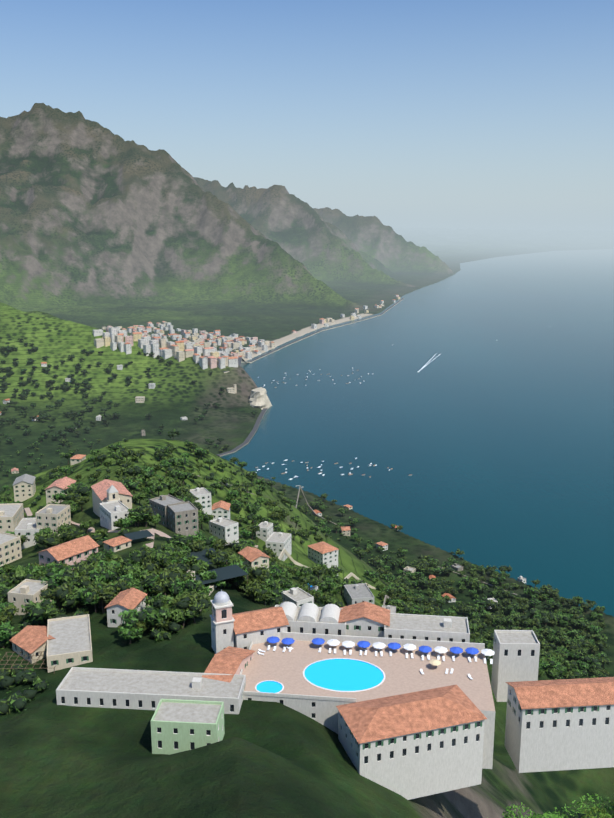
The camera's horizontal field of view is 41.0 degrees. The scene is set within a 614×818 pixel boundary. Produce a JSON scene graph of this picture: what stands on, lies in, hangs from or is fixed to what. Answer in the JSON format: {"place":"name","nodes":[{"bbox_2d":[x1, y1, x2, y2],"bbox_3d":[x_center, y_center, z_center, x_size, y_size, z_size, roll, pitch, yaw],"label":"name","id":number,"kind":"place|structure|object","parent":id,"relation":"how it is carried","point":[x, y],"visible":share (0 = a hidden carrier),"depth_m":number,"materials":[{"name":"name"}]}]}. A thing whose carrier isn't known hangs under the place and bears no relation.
{"place":"outdoors","nodes":[
{"label":"outdoors","id":0,"kind":"place"},
{"bbox_2d":[210,590,234,653],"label":"bell tower","id":1,"kind":"structure","parent":0,"point":[222,627],"depth_m":229.84,"materials":[{"name":"white paint"}]},
{"bbox_2d":[217,408,267,456],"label":"coast road","id":2,"kind":"structure","parent":0,"point":[253,431],"depth_m":1424.36,"materials":[{"name":"grey asphalt"}]},
{"bbox_2d":[0,103,613,817],"bbox_3d":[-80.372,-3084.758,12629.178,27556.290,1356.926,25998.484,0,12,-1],"label":"hillside terrain","id":3,"kind":"structure","parent":0,"point":[100,225],"depth_m":1628.65,"materials":[{"name":"green plant"}]},
{"bbox_2d":[0,531,21,566],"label":"house","id":4,"kind":"structure","parent":3,"relation":"on","point":[10,548],"depth_m":359.96,"materials":[{"name":"white paint"}]},
{"bbox_2d":[0,503,23,531],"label":"house","id":5,"kind":"structure","parent":3,"relation":"on","point":[11,516],"depth_m":422.88,"materials":[{"name":"white paint"}]},
{"bbox_2d":[11,468,18,473],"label":"house","id":6,"kind":"structure","parent":3,"relation":"on","point":[14,470],"depth_m":1167.59,"materials":[{"name":"white"}]},
{"bbox_2d":[12,474,35,501],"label":"house","id":7,"kind":"structure","parent":3,"relation":"on","point":[24,486],"depth_m":555.45,"materials":[{"name":"white paint"}]},
{"bbox_2d":[14,518,41,549],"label":"house","id":8,"kind":"structure","parent":3,"relation":"on","point":[27,528],"depth_m":385.29,"materials":[{"name":"white paint"}]},
{"bbox_2d":[0,652,55,673],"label":"timber trellis","id":9,"kind":"object","parent":3,"relation":"on","point":[21,662],"visible":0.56,"depth_m":227.65,"materials":[{"name":"brown wood"}]},
{"bbox_2d":[7,579,51,614],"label":"house","id":10,"kind":"structure","parent":3,"relation":"on","point":[24,592],"depth_m":270.17,"materials":[{"name":"white paint"}]},
{"bbox_2d":[9,625,55,663],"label":"house","id":11,"kind":"structure","parent":3,"relation":"on","point":[29,641],"depth_m":236.79,"materials":[{"name":"white"}]},
{"bbox_2d":[41,362,46,366],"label":"house","id":12,"kind":"structure","parent":3,"relation":"on","point":[43,364],"depth_m":1687.04,"materials":[{"name":"white"}]},
{"bbox_2d":[35,504,70,535],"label":"apartment building","id":13,"kind":"structure","parent":3,"relation":"on","point":[53,517],"depth_m":385.43,"materials":[{"name":"white paint"}]},
{"bbox_2d":[45,477,75,504],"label":"house","id":14,"kind":"structure","parent":3,"relation":"on","point":[57,486],"depth_m":491.05,"materials":[{"name":"white"}]},
{"bbox_2d":[36,535,99,569],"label":"house","id":15,"kind":"structure","parent":3,"relation":"on","point":[79,549],"depth_m":303.06,"materials":[{"name":"white"}]},
{"bbox_2d":[47,614,92,672],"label":"house","id":16,"kind":"structure","parent":3,"relation":"on","point":[70,645],"depth_m":235.07,"materials":[{"name":"white"}]},
{"bbox_2d":[70,454,85,464],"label":"house","id":17,"kind":"structure","parent":3,"relation":"on","point":[77,458],"depth_m":637.98,"materials":[{"name":"white"}]},
{"bbox_2d":[91,479,132,516],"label":"church","id":18,"kind":"structure","parent":3,"relation":"on","point":[105,490],"depth_m":392.91,"materials":[{"name":"white"}]},
{"bbox_2d":[99,500,128,529],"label":"house","id":19,"kind":"structure","parent":3,"relation":"on","point":[112,511],"depth_m":367.54,"materials":[{"name":"white paint"}]},
{"bbox_2d":[103,536,131,551],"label":"house","id":20,"kind":"structure","parent":3,"relation":"on","point":[118,543],"depth_m":321.66,"materials":[{"name":"white"}]},
{"bbox_2d":[105,587,146,626],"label":"house","id":21,"kind":"structure","parent":3,"relation":"on","point":[128,599],"depth_m":252.70,"materials":[{"name":"white"}]},
{"bbox_2d":[0,336,257,444],"bbox_3d":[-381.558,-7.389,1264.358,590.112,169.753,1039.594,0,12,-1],"label":"hill trees","id":22,"kind":"object","parent":3,"relation":"on","point":[74,414],"visible":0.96,"depth_m":1588.78,"materials":[{"name":"green plant"}]},
{"bbox_2d":[135,396,144,402],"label":"house","id":23,"kind":"structure","parent":3,"relation":"on","point":[139,399],"depth_m":1596.11,"materials":[{"name":"white"}]},
{"bbox_2d":[23,507,257,549],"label":"village lane","id":24,"kind":"structure","parent":3,"relation":"on","point":[28,512],"depth_m":372.79,"materials":[{"name":"beige concrete"}]},
{"bbox_2d":[146,531,154,547],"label":"torello lane","id":25,"kind":"structure","parent":3,"relation":"on","point":[151,544],"depth_m":329.11,"materials":[{"name":"stone"}]},
{"bbox_2d":[149,383,155,388],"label":"house","id":26,"kind":"structure","parent":3,"relation":"on","point":[152,386],"depth_m":1646.36,"materials":[{"name":"white paint"}]},
{"bbox_2d":[149,494,184,527],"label":"apartment building","id":27,"kind":"structure","parent":3,"relation":"on","point":[158,505],"depth_m":383.01,"materials":[{"name":"stone"}]},
{"bbox_2d":[167,501,198,535],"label":"house","id":28,"kind":"structure","parent":3,"relation":"on","point":[182,518],"depth_m":371.16,"materials":[{"name":"paint"}]},
{"bbox_2d":[124,530,247,584],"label":"shade nets","id":29,"kind":"object","parent":3,"relation":"on","point":[228,572],"visible":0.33,"depth_m":295.91,"materials":[{"name":"grey fabric"}]},
{"bbox_2d":[188,487,211,514],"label":"house","id":30,"kind":"structure","parent":3,"relation":"on","point":[203,495],"depth_m":521.29,"materials":[{"name":"white paint"}]},
{"bbox_2d":[209,584,216,594],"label":"terrace wall","id":31,"kind":"structure","parent":3,"relation":"on","point":[213,586],"depth_m":286.39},
{"bbox_2d":[212,501,230,519],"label":"house","id":32,"kind":"structure","parent":3,"relation":"on","point":[220,508],"depth_m":532.03,"materials":[{"name":"white paint"}]},
{"bbox_2d":[209,517,238,542],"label":"house","id":33,"kind":"structure","parent":3,"relation":"on","point":[223,528],"depth_m":443.78,"materials":[{"name":"white paint"}]},
{"bbox_2d":[227,384,236,393],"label":"promontory castle","id":34,"kind":"structure","parent":3,"relation":"on","point":[232,390],"depth_m":1664.97,"materials":[{"name":"white"}]},
{"bbox_2d":[93,300,383,366],"bbox_3d":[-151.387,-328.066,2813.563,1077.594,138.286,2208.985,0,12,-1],"label":"town buildings","id":35,"kind":"structure","parent":3,"relation":"on","point":[105,341],"depth_m":1788.10,"materials":[{"name":"white paint"}]},
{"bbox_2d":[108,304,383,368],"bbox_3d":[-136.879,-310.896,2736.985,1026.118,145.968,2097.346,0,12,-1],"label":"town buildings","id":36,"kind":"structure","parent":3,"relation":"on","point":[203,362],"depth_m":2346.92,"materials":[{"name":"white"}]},
{"bbox_2d":[103,295,399,368],"bbox_3d":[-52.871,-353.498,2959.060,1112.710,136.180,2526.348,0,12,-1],"label":"town buildings","id":37,"kind":"structure","parent":3,"relation":"on","point":[125,347],"depth_m":2277.88,"materials":[{"name":"white"}]},
{"bbox_2d":[238,546,270,569],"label":"house","id":38,"kind":"structure","parent":3,"relation":"on","point":[254,557],"depth_m":337.37,"materials":[{"name":"white"}]},
{"bbox_2d":[249,387,271,409],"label":"coastal rock","id":39,"kind":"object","parent":3,"relation":"on","point":[259,398],"visible":0.88,"depth_m":1643.02,"materials":[{"name":"beige stone"}]},
{"bbox_2d":[232,607,288,649],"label":"church nave","id":40,"kind":"structure","parent":3,"relation":"on","point":[258,626],"depth_m":233.65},
{"bbox_2d":[256,521,272,541],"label":"house","id":41,"kind":"structure","parent":3,"relation":"on","point":[264,532],"depth_m":545.71,"materials":[{"name":"white paint"}]},
{"bbox_2d":[193,473,335,524],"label":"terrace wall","id":42,"kind":"structure","parent":3,"relation":"on","point":[311,509],"depth_m":1006.35,"materials":[{"name":"stone"}]},
{"bbox_2d":[266,532,290,560],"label":"house","id":43,"kind":"structure","parent":3,"relation":"on","point":[278,542],"depth_m":533.33,"materials":[{"name":"white paint"}]},
{"bbox_2d":[281,587,313,605],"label":"house","id":44,"kind":"structure","parent":3,"relation":"on","point":[297,596],"depth_m":324.38,"materials":[{"name":"white"}]},
{"bbox_2d":[0,438,611,713],"bbox_3d":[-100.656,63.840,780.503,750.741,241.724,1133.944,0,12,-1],"label":"slope trees","id":45,"kind":"object","parent":3,"relation":"on","point":[148,571],"visible":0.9,"depth_m":438.09,"materials":[{"name":"green plant"}]},
{"bbox_2d":[308,583,317,590],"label":"villa pool","id":46,"kind":"structure","parent":3,"relation":"on","point":[313,587],"depth_m":423.47,"materials":[{"name":"blue liquid"}]},
{"bbox_2d":[312,510,321,515],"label":"house","id":47,"kind":"structure","parent":3,"relation":"on","point":[317,512],"depth_m":1016.71,"materials":[{"name":"white"}]},
{"bbox_2d":[308,541,337,575],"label":"house","id":48,"kind":"structure","parent":3,"relation":"on","point":[322,552],"depth_m":572.12,"materials":[{"name":"white paint"}]},
{"bbox_2d":[278,549,375,588],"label":"road","id":49,"kind":"structure","parent":3,"relation":"on","point":[348,576],"depth_m":536.51,"materials":[{"name":"beige concrete"}]},
{"bbox_2d":[56,601,613,799],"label":"hotel wings","id":50,"kind":"object","parent":3,"relation":"on","point":[414,745],"visible":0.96,"depth_m":202.43},
{"bbox_2d":[341,526,350,535],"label":"house","id":51,"kind":"structure","parent":3,"relation":"on","point":[345,530],"depth_m":946.88,"materials":[{"name":"white"}]},
{"bbox_2d":[344,583,373,604],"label":"house","id":52,"kind":"structure","parent":3,"relation":"on","point":[356,593],"depth_m":437.79,"materials":[{"name":"white"}]},
{"bbox_2d":[239,632,494,768],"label":"pool terrace","id":53,"kind":"structure","parent":3,"relation":"on","point":[304,676],"depth_m":216.83,"materials":[{"name":"white"}]},
{"bbox_2d":[258,645,492,678],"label":"sun loungers","id":54,"kind":"object","parent":53,"relation":"on","point":[390,653],"visible":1,"depth_m":225.91,"materials":[{"name":"white plastic"}]},
{"bbox_2d":[267,636,493,668],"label":"parasols","id":55,"kind":"object","parent":53,"relation":"on","point":[395,645],"visible":0.96,"depth_m":227.45,"materials":[{"name":"blue fabric"}]},
{"bbox_2d":[376,541,387,550],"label":"house","id":56,"kind":"structure","parent":3,"relation":"on","point":[381,544],"depth_m":911.71,"materials":[{"name":"white"}]},
{"bbox_2d":[382,605,395,612],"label":"house","id":57,"kind":"structure","parent":3,"relation":"on","point":[392,609],"depth_m":553.00,"materials":[{"name":"white paint"}]},
{"bbox_2d":[403,566,415,576],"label":"house","id":58,"kind":"structure","parent":3,"relation":"on","point":[410,569],"depth_m":836.34,"materials":[{"name":"white"}]},
{"bbox_2d":[441,593,456,602],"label":"house","id":59,"kind":"structure","parent":3,"relation":"on","point":[453,598],"depth_m":778.85,"materials":[{"name":"white"}]},
{"bbox_2d":[451,563,462,570],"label":"house","id":60,"kind":"structure","parent":3,"relation":"on","point":[456,567],"depth_m":855.90,"materials":[{"name":"stone"}]},
{"bbox_2d":[437,566,516,595],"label":"terrace wall","id":61,"kind":"structure","parent":3,"relation":"on","point":[480,581],"depth_m":824.68,"materials":[{"name":"stone"}]},
{"bbox_2d":[485,598,497,608],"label":"house","id":62,"kind":"structure","parent":3,"relation":"on","point":[494,600],"depth_m":768.82,"materials":[{"name":"white"}]},
{"bbox_2d":[517,576,525,582],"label":"house","id":63,"kind":"structure","parent":3,"relation":"on","point":[521,579],"depth_m":835.49,"materials":[{"name":"white paint"}]},
{"bbox_2d":[502,784,613,817],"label":"bushes","id":64,"kind":"object","parent":3,"relation":"on","point":[596,810],"visible":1,"depth_m":32.04,"materials":[{"name":"green plant"}]},
{"bbox_2d":[0,0,613,228],"label":"sky","id":65,"kind":"structure","parent":0,"point":[449,114],"materials":[{"name":"blue"}]},
{"bbox_2d":[224,298,403,372],"bbox_3d":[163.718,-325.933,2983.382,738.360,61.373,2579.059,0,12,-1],"label":"beach road","id":66,"kind":"structure","parent":0,"point":[240,359],"depth_m":2641.61,"materials":[{"name":"grey asphalt"}]},
{"bbox_2d":[218,229,613,616],"bbox_3d":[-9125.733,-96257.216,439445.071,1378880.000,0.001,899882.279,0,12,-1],"label":"sea water","id":67,"kind":"structure","parent":0,"point":[489,429],"depth_m":1568.11,"materials":[{"name":"blue liquid"}]},
{"bbox_2d":[255,288,448,479],"bbox_3d":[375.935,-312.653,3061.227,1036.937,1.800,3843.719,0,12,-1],"label":"moored boats","id":68,"kind":"object","parent":67,"relation":"on","point":[349,473],"visible":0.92,"depth_m":1247.41,"materials":[{"name":"white"}]},
{"bbox_2d":[417,354,439,371],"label":"boat wake","id":69,"kind":"object","parent":67,"relation":"on","point":[427,362],"visible":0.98,"depth_m":2195.55,"materials":[{"name":"white liquid"}]}
]}

